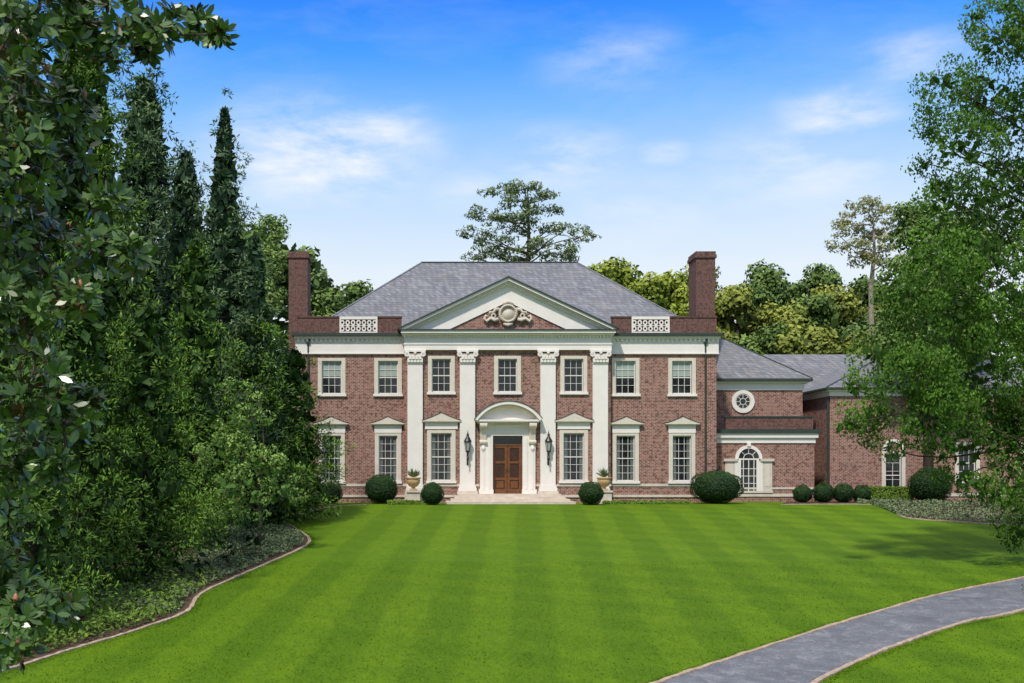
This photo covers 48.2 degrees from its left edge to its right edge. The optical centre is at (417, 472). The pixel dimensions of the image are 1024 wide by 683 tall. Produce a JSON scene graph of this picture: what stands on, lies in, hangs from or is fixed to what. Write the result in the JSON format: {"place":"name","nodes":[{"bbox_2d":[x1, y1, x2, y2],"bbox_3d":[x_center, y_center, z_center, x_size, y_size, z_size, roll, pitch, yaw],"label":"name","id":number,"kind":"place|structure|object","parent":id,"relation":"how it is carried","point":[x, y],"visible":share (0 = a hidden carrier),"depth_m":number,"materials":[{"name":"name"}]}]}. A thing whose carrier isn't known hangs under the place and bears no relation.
{"place":"outdoors","nodes":[
{"label":"outdoors","id":0,"kind":"place"},
{"bbox_2d":[0,500,1023,682],"bbox_3d":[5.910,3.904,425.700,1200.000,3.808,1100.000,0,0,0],"label":"lawn","id":1,"kind":"structure","parent":0,"point":[527,535],"depth_m":39.03,"materials":[{"name":"green plant"}]},
{"bbox_2d":[0,0,240,674],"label":"magnolia tree","id":2,"kind":"object","parent":1,"relation":"on","point":[145,35],"visible":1,"depth_m":14.74,"materials":[{"name":"green plant"}]},
{"bbox_2d":[4,505,343,666],"bbox_3d":[-16.578,3.641,45.269,23.570,3.240,55.810,0,0,16],"label":"planting bed","id":3,"kind":"object","parent":1,"relation":"on","point":[117,630],"visible":0.12,"depth_m":35.69,"materials":[{"name":"brown soil"}]},
{"bbox_2d":[0,0,115,546],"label":"cryptomeria tree","id":4,"kind":"object","parent":3,"relation":"on","point":[7,336],"visible":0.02,"depth_m":49.20,"materials":[{"name":"green plant"}]},
{"bbox_2d":[0,363,121,625],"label":"cryptomeria tree","id":5,"kind":"object","parent":3,"relation":"on","point":[34,551],"visible":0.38,"depth_m":32.72,"materials":[{"name":"green plant"}]},
{"bbox_2d":[0,223,171,593],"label":"cryptomeria tree","id":6,"kind":"object","parent":3,"relation":"on","point":[83,335],"visible":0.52,"depth_m":37.55,"materials":[{"name":"green plant"}]},
{"bbox_2d":[12,0,167,537],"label":"cryptomeria tree","id":7,"kind":"object","parent":3,"relation":"on","point":[82,73],"visible":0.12,"depth_m":53.12,"materials":[{"name":"green plant"}]},
{"bbox_2d":[0,566,223,664],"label":"fern bed","id":8,"kind":"object","parent":3,"relation":"on","point":[112,616],"visible":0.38,"depth_m":34.90,"materials":[{"name":"green plant"}]},
{"bbox_2d":[83,300,235,584],"bbox_3d":[-9.544,-0.975,41.043,6.087,10.635,5.650,0,0,0],"label":"cryptomeria tree","id":9,"kind":"object","parent":3,"relation":"on","point":[150,399],"visible":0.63,"depth_m":40.52,"materials":[{"name":"green plant"}]},
{"bbox_2d":[103,60,215,504],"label":"cryptomeria tree","id":10,"kind":"object","parent":3,"relation":"on","point":[144,120],"visible":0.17,"depth_m":65.95,"materials":[{"name":"green plant"}]},
{"bbox_2d":[136,140,217,501],"bbox_3d":[-12.534,-7.673,61.909,7.216,20.996,6.643,0,0,-39],"label":"cryptomeria tree","id":11,"kind":"object","parent":3,"relation":"on","point":[185,199],"visible":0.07,"depth_m":61.47,"materials":[{"name":"green plant"}]},
{"bbox_2d":[86,513,304,612],"bbox_3d":[-8.124,3.207,49.688,5.730,2.316,29.402,0,0,2],"label":"groundcover","id":12,"kind":"object","parent":3,"relation":"on","point":[280,537],"visible":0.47,"depth_m":46.01,"materials":[{"name":"green plant"}]},
{"bbox_2d":[142,230,255,547],"bbox_3d":[-9.948,-3.602,50.768,5.642,14.706,6.127,0,0,0],"label":"cryptomeria tree","id":13,"kind":"object","parent":3,"relation":"on","point":[197,331],"visible":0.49,"depth_m":50.48,"materials":[{"name":"green plant"}]},
{"bbox_2d":[180,508,272,575],"bbox_3d":[-7.258,2.764,44.637,1.943,2.596,6.532,0,0,13],"label":"cotoneaster shrub","id":14,"kind":"object","parent":3,"relation":"on","point":[248,538],"visible":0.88,"depth_m":44.10,"materials":[{"name":"green plant"}]},
{"bbox_2d":[163,87,293,513],"bbox_3d":[-10.265,-8.701,59.816,7.850,23.440,8.424,0,0,0],"label":"cryptomeria tree","id":15,"kind":"object","parent":3,"relation":"on","point":[227,247],"visible":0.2,"depth_m":59.44,"materials":[{"name":"green plant"}]},
{"bbox_2d":[192,377,309,550],"bbox_3d":[-7.325,-0.242,48.206,4.235,7.913,4.839,0,0,34],"label":"laurel tree","id":16,"kind":"object","parent":3,"relation":"on","point":[231,444],"visible":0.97,"depth_m":47.90,"materials":[{"name":"green plant"}]},
{"bbox_2d":[205,222,300,527],"bbox_3d":[-8.392,-4.837,58.082,5.063,15.870,4.842,0,0,0],"label":"cryptomeria tree","id":17,"kind":"object","parent":3,"relation":"on","point":[255,295],"visible":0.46,"depth_m":57.58,"materials":[{"name":"green plant"}]},
{"bbox_2d":[213,302,317,528],"bbox_3d":[-8.339,-2.684,57.895,6.572,12.121,5.437,0,0,0],"label":"cryptomeria tree","id":18,"kind":"object","parent":3,"relation":"on","point":[277,400],"visible":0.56,"depth_m":57.41,"materials":[{"name":"green plant"}]},
{"bbox_2d":[282,484,329,512],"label":"dark shrub","id":19,"kind":"object","parent":3,"relation":"on","point":[320,491],"visible":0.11,"depth_m":65.43,"materials":[{"name":"green plant"}]},
{"bbox_2d":[271,346,356,520],"bbox_3d":[-6.591,-2.035,62.071,6.615,9.898,7.024,0,0,0],"label":"cryptomeria tree","id":20,"kind":"object","parent":3,"relation":"on","point":[295,375],"visible":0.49,"depth_m":61.30,"materials":[{"name":"green plant"}]},
{"bbox_2d":[244,213,290,406],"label":"ash tree","id":21,"kind":"object","parent":1,"relation":"on","point":[275,253],"visible":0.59,"depth_m":87.64,"materials":[{"name":"green plant"}]},
{"bbox_2d":[285,264,372,330],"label":"distant woods","id":22,"kind":"object","parent":1,"relation":"on","point":[327,299],"visible":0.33,"depth_m":111.02,"materials":[{"name":"green plant"}]},
{"bbox_2d":[317,482,342,503],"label":"boxwood ball","id":23,"kind":"object","parent":1,"relation":"on","point":[336,490],"visible":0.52,"depth_m":72.81,"materials":[{"name":"green plant"}]},
{"bbox_2d":[365,474,397,503],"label":"boxwood ball","id":24,"kind":"object","parent":1,"relation":"on","point":[381,489],"visible":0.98,"depth_m":72.40,"materials":[{"name":"green plant"}]},
{"bbox_2d":[387,499,422,504],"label":"box hedge","id":25,"kind":"object","parent":1,"relation":"on","point":[406,502],"visible":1,"depth_m":71.45,"materials":[{"name":"green plant"}]},
{"bbox_2d":[405,468,420,499],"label":"stone urn planter","id":26,"kind":"object","parent":1,"relation":"on","point":[413,482],"visible":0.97,"depth_m":72.93,"materials":[{"name":"stone"}]},
{"bbox_2d":[420,482,443,504],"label":"boxwood ball","id":27,"kind":"object","parent":1,"relation":"on","point":[431,493],"visible":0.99,"depth_m":70.66,"materials":[{"name":"green plant"}]},
{"bbox_2d":[446,494,575,503],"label":"entrance steps","id":28,"kind":"structure","parent":1,"relation":"on","point":[509,499],"depth_m":72.50,"materials":[{"name":"stone"}]},
{"bbox_2d":[0,503,1022,673],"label":"bed edging","id":29,"kind":"object","parent":1,"relation":"on","point":[194,600],"visible":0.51,"depth_m":38.01,"materials":[{"name":"stone"}]},
{"bbox_2d":[27,206,1023,372],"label":"distant woods","id":30,"kind":"object","parent":1,"relation":"on","point":[316,266],"visible":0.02,"depth_m":99.41,"materials":[{"name":"green plant"}]},
{"bbox_2d":[455,178,601,261],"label":"pine tree","id":31,"kind":"object","parent":1,"relation":"on","point":[537,241],"visible":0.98,"depth_m":104.27,"materials":[{"name":"green plant"}]},
{"bbox_2d":[578,482,603,504],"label":"boxwood ball","id":32,"kind":"object","parent":1,"relation":"on","point":[590,493],"visible":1,"depth_m":70.59,"materials":[{"name":"green plant"}]},
{"bbox_2d":[596,468,612,503],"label":"stone urn planter","id":33,"kind":"object","parent":1,"relation":"on","point":[604,481],"visible":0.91,"depth_m":72.96,"materials":[{"name":"stone"}]},
{"bbox_2d":[602,500,690,503],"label":"box hedge","id":34,"kind":"object","parent":1,"relation":"on","point":[644,502],"visible":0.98,"depth_m":72.13,"materials":[{"name":"green plant"}]},
{"bbox_2d":[587,255,727,315],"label":"distant woods","id":35,"kind":"object","parent":1,"relation":"on","point":[667,290],"visible":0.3,"depth_m":116.89,"materials":[{"name":"green plant"}]},
{"bbox_2d":[297,304,1023,502],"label":"brick walls","id":36,"kind":"structure","parent":1,"relation":"on","point":[359,407],"depth_m":75.70,"materials":[{"name":"red brick"}]},
{"bbox_2d":[287,251,716,400],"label":"chimneys","id":37,"kind":"object","parent":36,"relation":"on","point":[701,283],"visible":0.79,"depth_m":80.10,"materials":[{"name":"brick"}]},
{"bbox_2d":[323,362,689,375],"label":"window blinds","id":38,"kind":"object","parent":36,"relation":"attached to","point":[390,368],"depth_m":75.86,"materials":[{"name":"white fabric"}]},
{"bbox_2d":[296,316,717,332],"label":"parapet","id":39,"kind":"structure","parent":36,"relation":"on","point":[392,324],"depth_m":75.67,"materials":[{"name":"brick"}]},
{"bbox_2d":[324,434,689,479],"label":"curtains","id":40,"kind":"object","parent":36,"relation":"attached to","point":[565,458],"visible":0.88,"depth_m":75.86,"materials":[{"name":"fabric"}]},
{"bbox_2d":[493,444,521,492],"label":"front door","id":41,"kind":"structure","parent":36,"relation":"attached to","point":[507,478],"depth_m":75.32,"materials":[{"name":"brown wood"}]},
{"bbox_2d":[495,448,518,488],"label":"front door panels","id":42,"kind":"object","parent":41,"relation":"attached to","point":[500,467],"visible":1,"depth_m":75.38,"materials":[{"name":"brown wood"}]},
{"bbox_2d":[483,300,532,326],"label":"cartouche","id":43,"kind":"object","parent":36,"relation":"attached to","point":[507,313],"visible":1,"depth_m":74.60,"materials":[{"name":"stone"}]},
{"bbox_2d":[323,360,973,490],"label":"window glass","id":44,"kind":"object","parent":36,"relation":"attached to","point":[510,367],"visible":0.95,"depth_m":75.86,"materials":[{"name":"glass"}]},
{"bbox_2d":[322,359,974,490],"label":"window sashes","id":45,"kind":"object","parent":36,"relation":"in","point":[678,458],"depth_m":75.80,"materials":[{"name":"white wood"}]},
{"bbox_2d":[291,262,1013,483],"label":"gutters and flashing","id":46,"kind":"object","parent":36,"relation":"attached to","point":[810,379],"visible":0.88,"depth_m":75.56,"materials":[{"name":"white metal"}]},
{"bbox_2d":[725,418,812,428],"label":"bay parapet","id":47,"kind":"structure","parent":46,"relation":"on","point":[768,423],"depth_m":77.80,"materials":[{"name":"brick"}]},
{"bbox_2d":[294,278,1017,493],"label":"white trim","id":48,"kind":"structure","parent":36,"relation":"attached to","point":[539,341],"depth_m":74.84,"materials":[{"name":"paint"}]},
{"bbox_2d":[464,431,471,465],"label":"wall lantern","id":49,"kind":"object","parent":48,"relation":"attached to","point":[467,441],"depth_m":74.41,"materials":[{"name":"black metal"}]},
{"bbox_2d":[545,431,552,465],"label":"wall lantern","id":50,"kind":"object","parent":48,"relation":"attached to","point":[548,442],"depth_m":74.42,"materials":[{"name":"black metal"}]},
{"bbox_2d":[314,281,1023,485],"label":"moulded casings","id":51,"kind":"object","parent":48,"relation":"attached to","point":[570,418],"visible":0.94,"depth_m":75.36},
{"bbox_2d":[332,262,1023,398],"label":"slate roofs","id":52,"kind":"structure","parent":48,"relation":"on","point":[418,290],"depth_m":80.53,"materials":[{"name":"grey stone"}]},
{"bbox_2d":[336,459,1018,502],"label":"stone bands","id":53,"kind":"object","parent":36,"relation":"attached to","point":[767,489],"visible":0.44,"depth_m":75.64,"materials":[{"name":"stone"}]},
{"bbox_2d":[689,469,743,503],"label":"boxwood ball","id":54,"kind":"object","parent":1,"relation":"on","point":[720,486],"visible":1,"depth_m":72.26,"materials":[{"name":"green plant"}]},
{"bbox_2d":[649,576,1023,682],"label":"driveway edging","id":55,"kind":"object","parent":1,"relation":"on","point":[819,679],"visible":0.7,"depth_m":31.38,"materials":[{"name":"stone"}]},
{"bbox_2d":[680,264,993,353],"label":"distant woods","id":56,"kind":"object","parent":1,"relation":"on","point":[798,339],"visible":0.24,"depth_m":123.74,"materials":[{"name":"green plant"}]},
{"bbox_2d":[729,258,996,357],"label":"distant woods","id":57,"kind":"object","parent":1,"relation":"on","point":[771,284],"visible":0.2,"depth_m":133.19,"materials":[{"name":"green plant"}]},
{"bbox_2d":[824,195,919,336],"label":"pale pine tree","id":58,"kind":"object","parent":1,"relation":"on","point":[872,256],"visible":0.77,"depth_m":111.49,"materials":[{"name":"green plant"}]},
{"bbox_2d":[783,501,1023,524],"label":"planting bed","id":59,"kind":"object","parent":1,"relation":"on","point":[931,515],"visible":0.37,"depth_m":65.78,"materials":[{"name":"brown soil"}]},
{"bbox_2d":[792,484,812,502],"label":"boxwood ball","id":60,"kind":"object","parent":59,"relation":"on","point":[802,493],"visible":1,"depth_m":74.81,"materials":[{"name":"green plant"}]},
{"bbox_2d":[812,482,834,502],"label":"boxwood ball","id":61,"kind":"object","parent":59,"relation":"on","point":[824,492],"visible":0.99,"depth_m":74.99,"materials":[{"name":"green plant"}]},
{"bbox_2d":[834,483,853,502],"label":"boxwood ball","id":62,"kind":"object","parent":59,"relation":"on","point":[844,493],"visible":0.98,"depth_m":74.95,"materials":[{"name":"green plant"}]},
{"bbox_2d":[853,485,871,500],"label":"boxwood ball","id":63,"kind":"object","parent":59,"relation":"on","point":[862,491],"visible":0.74,"depth_m":75.19,"materials":[{"name":"green plant"}]},
{"bbox_2d":[868,486,912,500],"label":"box hedge","id":64,"kind":"object","parent":59,"relation":"on","point":[889,492],"visible":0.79,"depth_m":76.56,"materials":[{"name":"green plant"}]},
{"bbox_2d":[907,466,952,502],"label":"boxwood ball","id":65,"kind":"object","parent":59,"relation":"on","point":[920,487],"visible":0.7,"depth_m":74.46,"materials":[{"name":"green plant"}]},
{"bbox_2d":[853,498,1022,524],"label":"groundcover","id":66,"kind":"object","parent":59,"relation":"on","point":[892,505],"visible":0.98,"depth_m":66.41,"materials":[{"name":"green plant"}]},
{"bbox_2d":[951,463,1023,508],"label":"dark shrub","id":67,"kind":"object","parent":59,"relation":"on","point":[966,494],"visible":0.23,"depth_m":67.64,"materials":[{"name":"green plant"}]},
{"bbox_2d":[833,0,1023,554],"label":"willow oak tree","id":68,"kind":"object","parent":1,"relation":"on","point":[975,335],"visible":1,"depth_m":44.30,"materials":[{"name":"green plant"}]},
{"bbox_2d":[850,197,1009,469],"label":"hickory tree","id":69,"kind":"object","parent":1,"relation":"on","point":[909,221],"visible":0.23,"depth_m":76.98,"materials":[{"name":"green plant"}]},
{"bbox_2d":[27,0,1023,372],"label":"sky","id":70,"kind":"structure","parent":0,"point":[670,130],"materials":[{"name":"blue"}]},
{"bbox_2d":[662,578,1023,682],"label":"driveway","id":71,"kind":"structure","parent":0,"point":[809,657],"depth_m":31.36,"materials":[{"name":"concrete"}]}
]}

